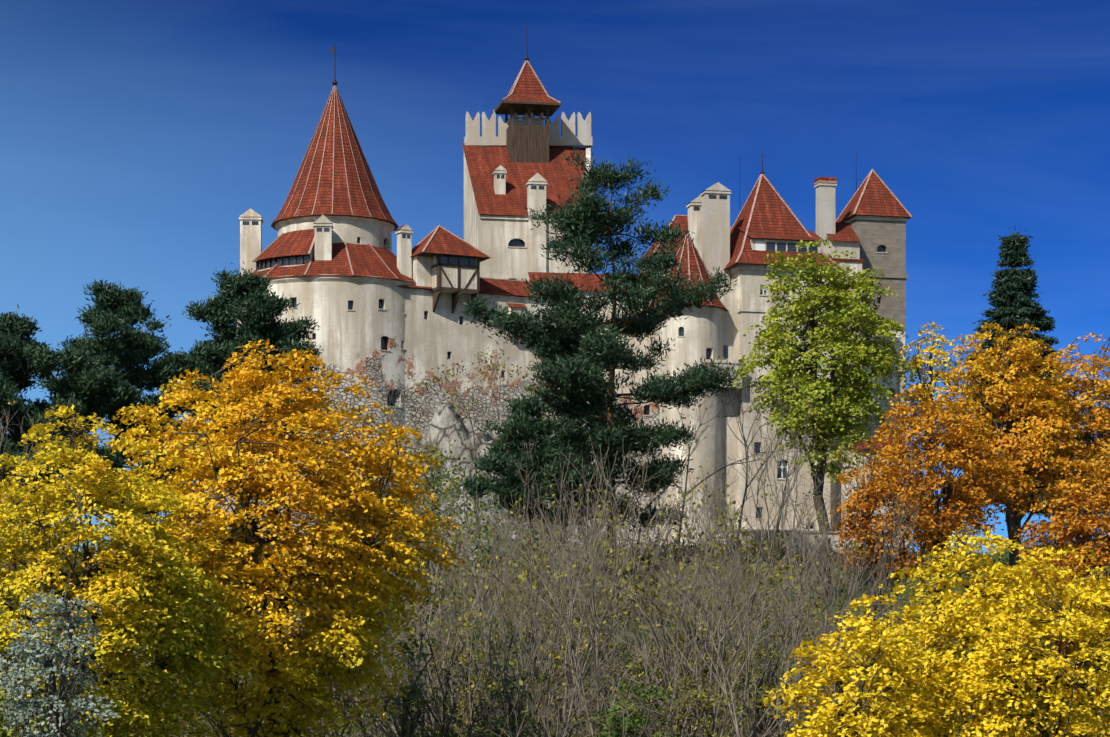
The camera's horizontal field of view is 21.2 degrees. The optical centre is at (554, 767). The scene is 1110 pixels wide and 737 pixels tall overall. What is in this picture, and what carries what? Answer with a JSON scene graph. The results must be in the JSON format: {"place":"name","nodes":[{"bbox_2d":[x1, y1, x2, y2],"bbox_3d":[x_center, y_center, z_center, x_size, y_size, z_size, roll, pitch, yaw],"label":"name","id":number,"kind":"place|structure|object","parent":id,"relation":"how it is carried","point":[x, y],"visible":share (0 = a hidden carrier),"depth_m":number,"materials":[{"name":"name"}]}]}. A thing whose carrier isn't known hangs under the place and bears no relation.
{"place":"outdoors","nodes":[
{"label":"outdoors","id":0,"kind":"place"},
{"bbox_2d":[0,437,1109,736],"bbox_3d":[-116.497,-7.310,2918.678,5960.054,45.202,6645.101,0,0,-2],"label":"hillside","id":1,"kind":"structure","parent":0,"point":[742,589],"depth_m":216.32,"materials":[{"name":"brown plant"}]},
{"bbox_2d":[0,304,104,606],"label":"pine","id":2,"kind":"object","parent":1,"relation":"on","point":[21,354],"visible":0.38,"depth_m":209.79,"materials":[{"name":"green plant"}]},
{"bbox_2d":[0,572,118,736],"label":"silver bush","id":3,"kind":"object","parent":1,"relation":"on","point":[55,717],"visible":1,"depth_m":67.80,"materials":[{"name":"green plant"}]},
{"bbox_2d":[0,404,257,736],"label":"autumn tree","id":4,"kind":"object","parent":1,"relation":"on","point":[148,610],"visible":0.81,"depth_m":104.42,"materials":[{"name":"yellow leaves"},{"name":"bark"}]},
{"bbox_2d":[34,278,233,552],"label":"pine","id":5,"kind":"object","parent":1,"relation":"on","point":[111,390],"visible":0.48,"depth_m":215.33,"materials":[{"name":"green plant"}]},
{"bbox_2d":[146,261,326,529],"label":"pine","id":6,"kind":"object","parent":1,"relation":"on","point":[244,298],"visible":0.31,"depth_m":230.94,"materials":[{"name":"green plant"}]},
{"bbox_2d":[108,339,465,736],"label":"autumn tree","id":7,"kind":"object","parent":1,"relation":"on","point":[288,664],"visible":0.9,"depth_m":114.27,"materials":[{"name":"orange plant"}]},
{"bbox_2d":[293,594,365,736],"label":"shrub","id":8,"kind":"object","parent":1,"relation":"on","point":[340,716],"depth_m":148.32,"materials":[{"name":"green plant"}]},
{"bbox_2d":[313,564,417,736],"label":"shrub","id":9,"kind":"object","parent":1,"relation":"on","point":[371,729],"visible":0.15,"depth_m":147.69,"materials":[{"name":"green plant"}]},
{"bbox_2d":[217,402,617,560],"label":"crag rock","id":10,"kind":"object","parent":1,"relation":"on","point":[440,423],"visible":0.06,"depth_m":252.42,"materials":[{"name":"stone"}]},
{"bbox_2d":[374,616,473,736],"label":"shrub","id":11,"kind":"object","parent":1,"relation":"on","point":[408,699],"visible":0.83,"depth_m":127.83,"materials":[{"name":"green plant"}]},
{"bbox_2d":[400,536,458,719],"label":"shrub","id":12,"kind":"object","parent":1,"relation":"on","point":[427,600],"visible":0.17,"depth_m":188.10,"materials":[{"name":"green plant"}]},
{"bbox_2d":[407,594,510,736],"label":"shrub","id":13,"kind":"object","parent":1,"relation":"on","point":[459,705],"visible":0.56,"depth_m":137.61,"materials":[{"name":"green plant"}]},
{"bbox_2d":[339,430,623,595],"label":"green shrubs","id":14,"kind":"object","parent":1,"relation":"on","point":[439,483],"visible":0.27,"depth_m":230.83,"materials":[{"name":"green plant"}]},
{"bbox_2d":[0,341,997,736],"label":"bare trees","id":15,"kind":"object","parent":1,"relation":"on","point":[620,561],"visible":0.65,"depth_m":141.74,"materials":[{"name":"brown plant"}]},
{"bbox_2d":[453,596,544,735],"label":"shrub","id":16,"kind":"object","parent":1,"relation":"on","point":[509,688],"visible":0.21,"depth_m":147.83,"materials":[{"name":"brown plant"}]},
{"bbox_2d":[467,640,579,736],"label":"shrub","id":17,"kind":"object","parent":1,"relation":"on","point":[513,725],"visible":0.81,"depth_m":126.61,"materials":[{"name":"green plant"}]},
{"bbox_2d":[453,393,609,578],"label":"pine","id":18,"kind":"object","parent":1,"relation":"on","point":[522,427],"visible":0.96,"depth_m":218.99,"materials":[{"name":"green plant"}]},
{"bbox_2d":[486,563,579,736],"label":"shrub","id":19,"kind":"object","parent":1,"relation":"on","point":[529,636],"visible":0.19,"depth_m":163.07,"materials":[{"name":"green plant"}]},
{"bbox_2d":[0,522,1109,736],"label":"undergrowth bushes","id":20,"kind":"object","parent":1,"relation":"on","point":[781,551],"visible":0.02,"depth_m":220.95,"materials":[{"name":"brown plant"}]},
{"bbox_2d":[229,36,912,554],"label":"castle","id":21,"kind":"structure","parent":1,"relation":"on","point":[355,286],"depth_m":257.67,"materials":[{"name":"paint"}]},
{"bbox_2d":[540,558,603,733],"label":"shrub","id":22,"kind":"object","parent":1,"relation":"on","point":[567,595],"visible":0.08,"depth_m":170.20,"materials":[{"name":"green plant"}]},
{"bbox_2d":[459,146,747,574],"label":"pine","id":23,"kind":"object","parent":1,"relation":"on","point":[578,351],"visible":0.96,"depth_m":223.82,"materials":[{"name":"green plant"}]},
{"bbox_2d":[564,664,652,736],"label":"shrub","id":24,"kind":"object","parent":1,"relation":"on","point":[630,706],"visible":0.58,"depth_m":123.77,"materials":[{"name":"green plant"}]},
{"bbox_2d":[555,602,664,736],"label":"shrub","id":25,"kind":"object","parent":1,"relation":"on","point":[619,655],"visible":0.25,"depth_m":148.22,"materials":[{"name":"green plant"}]},
{"bbox_2d":[590,672,691,736],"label":"shrub","id":26,"kind":"object","parent":1,"relation":"on","point":[631,728],"visible":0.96,"depth_m":118.44,"materials":[{"name":"green plant"}]},
{"bbox_2d":[641,568,731,736],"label":"shrub","id":27,"kind":"object","parent":1,"relation":"on","point":[675,626],"visible":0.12,"depth_m":158.36,"materials":[{"name":"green plant"}]},
{"bbox_2d":[643,567,737,736],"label":"shrub","id":28,"kind":"object","parent":1,"relation":"on","point":[689,673],"visible":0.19,"depth_m":148.56,"materials":[{"name":"brown plant"}]},
{"bbox_2d":[653,642,742,736],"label":"shrub","id":29,"kind":"object","parent":1,"relation":"on","point":[709,727],"visible":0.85,"depth_m":126.62,"materials":[{"name":"green plant"}]},
{"bbox_2d":[706,575,789,736],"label":"shrub","id":30,"kind":"object","parent":1,"relation":"on","point":[771,601],"visible":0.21,"depth_m":168.73,"materials":[{"name":"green plant"}]},
{"bbox_2d":[704,592,806,736],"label":"shrub","id":31,"kind":"object","parent":1,"relation":"on","point":[759,729],"visible":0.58,"depth_m":133.49,"materials":[{"name":"brown plant"}]},
{"bbox_2d":[747,570,828,734],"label":"shrub","id":32,"kind":"object","parent":1,"relation":"on","point":[777,679],"visible":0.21,"depth_m":158.62,"materials":[{"name":"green plant"}]},
{"bbox_2d":[733,237,916,598],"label":"lime tree","id":33,"kind":"object","parent":1,"relation":"on","point":[839,397],"visible":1,"depth_m":215.41,"materials":[{"name":"green plant"}]},
{"bbox_2d":[756,593,950,736],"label":"yellow maple tree","id":34,"kind":"object","parent":1,"relation":"on","point":[842,721],"visible":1,"depth_m":94.23,"materials":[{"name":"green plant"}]},
{"bbox_2d":[829,437,944,733],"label":"orange beech tree","id":35,"kind":"object","parent":1,"relation":"on","point":[861,497],"visible":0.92,"depth_m":173.46,"materials":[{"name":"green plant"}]},
{"bbox_2d":[893,319,967,566],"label":"yellow birch tree","id":36,"kind":"object","parent":1,"relation":"on","point":[918,363],"visible":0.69,"depth_m":220.79,"materials":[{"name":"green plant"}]},
{"bbox_2d":[860,382,1019,736],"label":"orange beech tree","id":37,"kind":"object","parent":1,"relation":"on","point":[972,513],"visible":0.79,"depth_m":179.92,"materials":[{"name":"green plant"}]},
{"bbox_2d":[835,526,1109,736],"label":"yellow maple tree","id":38,"kind":"object","parent":1,"relation":"on","point":[1010,676],"visible":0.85,"depth_m":96.80,"materials":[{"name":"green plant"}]},
{"bbox_2d":[930,315,1082,696],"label":"orange beech tree","id":39,"kind":"object","parent":1,"relation":"on","point":[1022,387],"visible":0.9,"depth_m":187.96,"materials":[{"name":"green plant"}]},
{"bbox_2d":[940,226,1084,543],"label":"spruce","id":40,"kind":"object","parent":1,"relation":"on","point":[1012,295],"visible":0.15,"depth_m":243.74,"materials":[{"name":"green plant"}]},
{"bbox_2d":[1012,439,1109,725],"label":"orange beech tree","id":41,"kind":"object","parent":1,"relation":"on","point":[1068,526],"visible":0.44,"depth_m":147.84,"materials":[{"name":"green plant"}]},
{"bbox_2d":[1019,333,1109,693],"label":"orange beech tree","id":42,"kind":"object","parent":1,"relation":"on","point":[1099,424],"visible":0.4,"depth_m":193.45,"materials":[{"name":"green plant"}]},
{"bbox_2d":[0,0,1109,553],"label":"sky","id":43,"kind":"structure","parent":0,"point":[136,136],"materials":[{"name":"blue"}]}
]}

